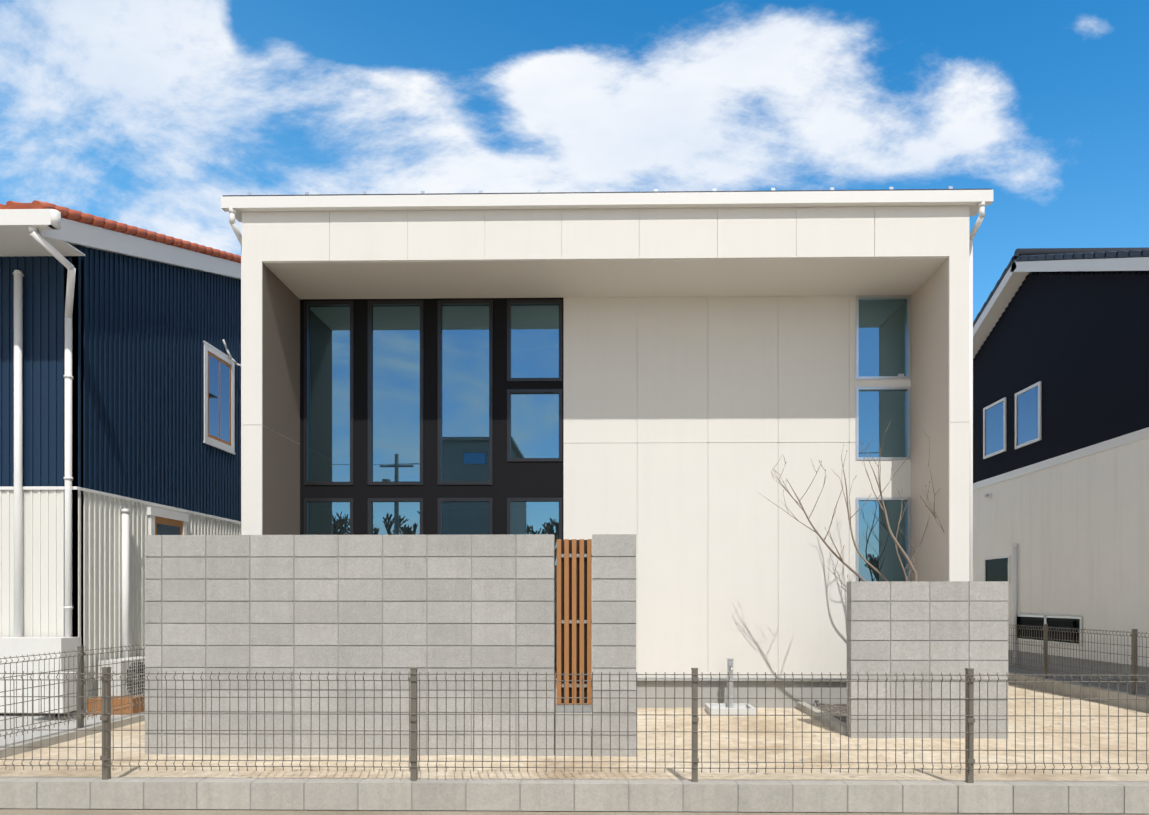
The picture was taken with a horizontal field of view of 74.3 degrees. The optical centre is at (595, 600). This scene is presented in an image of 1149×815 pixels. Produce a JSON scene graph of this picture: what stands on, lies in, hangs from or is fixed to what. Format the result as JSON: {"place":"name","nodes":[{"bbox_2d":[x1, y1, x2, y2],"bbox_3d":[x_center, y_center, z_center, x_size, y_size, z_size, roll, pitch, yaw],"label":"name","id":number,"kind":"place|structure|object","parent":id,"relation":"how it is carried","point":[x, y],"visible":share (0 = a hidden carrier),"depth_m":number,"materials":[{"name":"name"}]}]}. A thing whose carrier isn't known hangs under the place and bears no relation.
{"place":"outdoors","nodes":[
{"label":"outdoors","id":0,"kind":"place"},
{"bbox_2d":[0,709,126,745],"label":"pavement","id":1,"kind":"structure","parent":0,"point":[39,733],"depth_m":8.56,"materials":[{"name":"grey concrete"}]},
{"bbox_2d":[0,637,144,712],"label":"ac units","id":2,"kind":"object","parent":1,"relation":"on","point":[17,646],"visible":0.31,"depth_m":9.15},
{"bbox_2d":[126,660,144,695],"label":"ac grilles","id":3,"kind":"object","parent":2,"relation":"attached to","point":[141,664],"visible":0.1,"depth_m":10.12,"materials":[{"name":"grey metal"}]},
{"bbox_2d":[87,696,144,714],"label":"wood blocks","id":4,"kind":"object","parent":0,"point":[117,701],"depth_m":9.29,"materials":[{"name":"brown wood"}]},
{"bbox_2d":[0,244,240,520],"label":"upper house wall","id":5,"kind":"structure","parent":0,"point":[143,330],"depth_m":10.51,"materials":[{"name":"blue metal"}]},
{"bbox_2d":[0,209,240,712],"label":"house trim","id":6,"kind":"structure","parent":5,"relation":"attached to","point":[36,232],"depth_m":9.50,"materials":[{"name":"white metal"}]},
{"bbox_2d":[155,351,231,534],"bbox_3d":[-6.503,-1.464,12.324,0.039,5.450,2.360,0,0,1],"label":"window","id":7,"kind":"structure","parent":5,"relation":"in","point":[167,521],"depth_m":12.89,"materials":[{"name":"white metal"}]},
{"bbox_2d":[157,355,229,534],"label":"window panes","id":8,"kind":"object","parent":7,"relation":"in","point":[163,529],"visible":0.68,"depth_m":13.03,"materials":[{"name":"blue glass"}]},
{"bbox_2d":[0,490,240,710],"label":"lower house wall","id":9,"kind":"structure","parent":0,"point":[97,570],"depth_m":9.71,"materials":[{"name":"white metal"}]},
{"bbox_2d":[0,200,240,262],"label":"house clay tiles","id":10,"kind":"object","parent":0,"point":[85,218],"visible":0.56,"depth_m":10.20,"materials":[{"name":"ceramic"}]},
{"bbox_2d":[127,661,144,695],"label":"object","id":11,"kind":"object","parent":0,"point":[134,678],"visible":0.15,"depth_m":10.20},
{"bbox_2d":[0,684,1148,780],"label":"yard sand","id":12,"kind":"structure","parent":0,"point":[577,773],"depth_m":6.73,"materials":[{"name":"beige sand"}]},
{"bbox_2d":[145,534,554,755],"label":"block wall","id":13,"kind":"structure","parent":12,"relation":"on","point":[307,605],"depth_m":6.82,"materials":[{"name":"grey concrete"}]},
{"bbox_2d":[556,539,591,711],"bbox_3d":[-0.192,0.229,6.870,0.323,1.555,0.120,0,0,1],"label":"wooden slat screen","id":14,"kind":"object","parent":13,"relation":"on","point":[574,605],"visible":0.98,"depth_m":6.82,"materials":[{"name":"brown wood"}]},
{"bbox_2d":[556,712,590,755],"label":"block wall","id":15,"kind":"structure","parent":12,"relation":"on","point":[569,735],"depth_m":6.79,"materials":[{"name":"grey concrete"}]},
{"bbox_2d":[242,205,968,677],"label":"wall","id":16,"kind":"structure","parent":12,"relation":"on","point":[688,421],"depth_m":9.80,"materials":[{"name":"white paint"}]},
{"bbox_2d":[263,264,299,534],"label":"side wall","id":17,"kind":"structure","parent":16,"relation":"attached to","point":[281,402],"depth_m":9.31,"materials":[{"name":"white paint"}]},
{"bbox_2d":[300,298,563,677],"bbox_3d":[-2.139,-1.466,9.922,3.448,4.954,0.100,0,0,1],"label":"window frame","id":18,"kind":"object","parent":16,"relation":"in","point":[528,479],"visible":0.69,"depth_m":9.87,"materials":[{"name":"black metal"}]},
{"bbox_2d":[282,206,874,443],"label":"wall panel joints","id":19,"kind":"object","parent":16,"relation":"in","point":[639,258],"visible":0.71,"depth_m":8.76,"materials":[{"name":"grey"}]},
{"bbox_2d":[263,257,947,298],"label":"soffit","id":20,"kind":"structure","parent":16,"relation":"attached to","point":[728,277],"depth_m":9.23,"materials":[{"name":"white paint"}]},
{"bbox_2d":[221,190,992,580],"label":"roof trim","id":21,"kind":"structure","parent":16,"relation":"attached to","point":[973,200],"depth_m":8.68,"materials":[{"name":"white metal"}]},
{"bbox_2d":[223,189,991,196],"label":"house roof","id":22,"kind":"structure","parent":16,"relation":"on","point":[607,192],"depth_m":8.67,"materials":[{"name":"white metal"}]},
{"bbox_2d":[247,186,952,194],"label":"house snow guards","id":23,"kind":"object","parent":22,"relation":"on","point":[538,191],"visible":0.27,"depth_m":8.77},
{"bbox_2d":[856,295,910,580],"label":"window frames","id":24,"kind":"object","parent":16,"relation":"in","point":[900,376],"depth_m":9.77,"materials":[{"name":"grey metal"}]},
{"bbox_2d":[911,258,948,580],"bbox_3d":[4.063,-1.460,9.233,0.006,4.941,1.072,0,0,1],"label":"reveal lining","id":25,"kind":"object","parent":16,"relation":"attached to","point":[930,356],"visible":0.64,"depth_m":9.18,"materials":[{"name":"white paint"}]},
{"bbox_2d":[556,681,846,707],"bbox_3d":[0.093,1.276,9.356,8.363,0.470,1.160,0,0,1],"label":"house foundation","id":26,"kind":"object","parent":12,"relation":"on","point":[649,686],"depth_m":9.84,"materials":[{"name":"grey concrete"}]},
{"bbox_2d":[556,678,846,680],"bbox_3d":[0.092,1.030,9.291,8.403,0.032,1.150,0,0,1],"label":"base flashing","id":27,"kind":"object","parent":26,"relation":"on","point":[745,679],"visible":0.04,"depth_m":9.79,"materials":[{"name":"grey metal"}]},
{"bbox_2d":[705,703,755,714],"bbox_3d":[1.663,1.361,9.375,0.554,0.100,0.490,0,0,1],"label":"tap drain pan","id":28,"kind":"object","parent":12,"relation":"on","point":[733,710],"visible":0.85,"depth_m":9.16,"materials":[{"name":"concrete"}]},
{"bbox_2d":[726,658,733,707],"bbox_3d":[1.695,1.073,9.502,0.080,0.675,0.165,0,0,1],"label":"garden tap","id":29,"kind":"object","parent":28,"relation":"on","point":[730,665],"visible":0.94,"depth_m":9.51,"materials":[{"name":"silver metal"}]},
{"bbox_2d":[814,699,820,706],"bbox_3d":[2.795,1.317,9.530,0.040,0.188,0.104,0,0,-22],"label":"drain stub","id":30,"kind":"object","parent":12,"relation":"on","point":[816,701],"visible":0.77,"depth_m":9.54,"materials":[{"name":"grey plastic"}]},
{"bbox_2d":[796,702,846,734],"bbox_3d":[2.626,1.361,8.804,0.100,0.100,1.934,0,0,1],"label":"planter edging","id":31,"kind":"object","parent":12,"relation":"on","point":[835,724],"visible":0.71,"depth_m":8.58,"materials":[{"name":"concrete"}]},
{"bbox_2d":[810,703,846,723],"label":"planter gravel","id":32,"kind":"structure","parent":12,"relation":"on","point":[835,709],"depth_m":9.31,"materials":[{"name":"grey gravel"}]},
{"bbox_2d":[759,420,943,591],"bbox_3d":[3.312,-0.341,8.874,2.689,3.413,1.094,0,0,-21],"label":"bare shrub","id":33,"kind":"object","parent":32,"relation":"on","point":[910,564],"visible":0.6,"depth_m":8.89,"materials":[{"name":"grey plant"}]},
{"bbox_2d":[768,425,936,587],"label":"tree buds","id":34,"kind":"object","parent":33,"relation":"attached to","point":[855,477],"visible":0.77,"depth_m":8.81,"materials":[{"name":"brown plant"}]},
{"bbox_2d":[847,581,1007,738],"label":"block wall","id":35,"kind":"structure","parent":12,"relation":"on","point":[926,629],"depth_m":7.67,"materials":[{"name":"concrete"}]},
{"bbox_2d":[0,808,1148,814],"bbox_3d":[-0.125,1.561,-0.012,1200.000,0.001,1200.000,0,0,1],"label":"ground","id":36,"kind":"structure","parent":0,"point":[14,811],"depth_m":5.57,"materials":[{"name":"grey concrete"}]},
{"bbox_2d":[0,711,144,758],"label":"kerb","id":37,"kind":"structure","parent":36,"relation":"on","point":[41,741],"depth_m":7.47,"materials":[{"name":"concrete"}]},
{"bbox_2d":[0,643,144,738],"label":"fence","id":38,"kind":"object","parent":37,"relation":"on","point":[81,652],"visible":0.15,"depth_m":7.84,"materials":[{"name":"metal"}]},
{"bbox_2d":[0,777,1148,813],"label":"front kerb","id":39,"kind":"structure","parent":36,"relation":"on","point":[924,796],"depth_m":5.59,"materials":[{"name":"concrete"}]},
{"bbox_2d":[0,667,1148,782],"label":"fence","id":40,"kind":"object","parent":39,"relation":"on","point":[106,713],"visible":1,"depth_m":5.64,"materials":[{"name":"metal"}]},
{"bbox_2d":[1008,671,1148,712],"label":"kerb","id":41,"kind":"structure","parent":36,"relation":"on","point":[1075,692],"depth_m":10.70,"materials":[{"name":"concrete"}]},
{"bbox_2d":[1008,624,1148,694],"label":"fence","id":42,"kind":"object","parent":41,"relation":"on","point":[1134,650],"visible":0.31,"depth_m":10.84,"materials":[{"name":"metal"}]},
{"bbox_2d":[0,0,1148,321],"label":"sky","id":43,"kind":"structure","parent":0,"point":[144,114],"materials":[{"name":"blue"}]},
{"bbox_2d":[308,299,906,662],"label":"window panes","id":44,"kind":"object","parent":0,"point":[465,383],"visible":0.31,"depth_m":9.90,"materials":[{"name":"glass"}]},
{"bbox_2d":[592,534,635,756],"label":"block wall","id":45,"kind":"structure","parent":0,"point":[613,603],"depth_m":6.78,"materials":[{"name":"grey concrete"}]},
{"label":"plot ground","id":46,"kind":"structure","parent":0,"visible":0},
{"bbox_2d":[973,438,1148,666],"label":"lower house wall","id":47,"kind":"structure","parent":46,"relation":"on","point":[1076,531],"depth_m":12.28,"materials":[{"name":"white paint"}]},
{"bbox_2d":[986,558,1079,643],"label":"windows","id":48,"kind":"structure","parent":47,"relation":"attached to","point":[996,569],"depth_m":13.61,"materials":[{"name":"black glass"}]},
{"bbox_2d":[984,494,1082,646],"bbox_3d":[7.870,-0.690,13.723,0.100,2.880,2.976,0,0,-1],"label":"window frame","id":49,"kind":"object","parent":47,"relation":"attached to","point":[1052,616],"visible":0.6,"depth_m":13.00,"materials":[{"name":"silver metal"}]},
{"bbox_2d":[973,257,1148,664],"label":"house trim","id":50,"kind":"structure","parent":47,"relation":"attached to","point":[1014,278],"depth_m":13.87,"materials":[{"name":"white metal"}]},
{"bbox_2d":[973,271,1148,482],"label":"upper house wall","id":51,"kind":"structure","parent":47,"relation":"on","point":[1076,344],"depth_m":12.62,"materials":[{"name":"blue metal"}]},
{"bbox_2d":[985,386,1037,455],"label":"window panes","id":52,"kind":"object","parent":51,"relation":"in","point":[1027,416],"visible":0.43,"depth_m":14.10,"materials":[{"name":"blue glass"}]},
{"bbox_2d":[973,247,1148,326],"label":"house slate tiles","id":53,"kind":"object","parent":47,"relation":"on","point":[1034,254],"visible":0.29,"depth_m":13.60,"materials":[{"name":"grey tile"}]},
{"bbox_2d":[1008,650,1148,695],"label":"house foundation","id":54,"kind":"object","parent":46,"relation":"on","point":[1105,666],"depth_m":12.31,"materials":[{"name":"grey concrete"}]}
]}

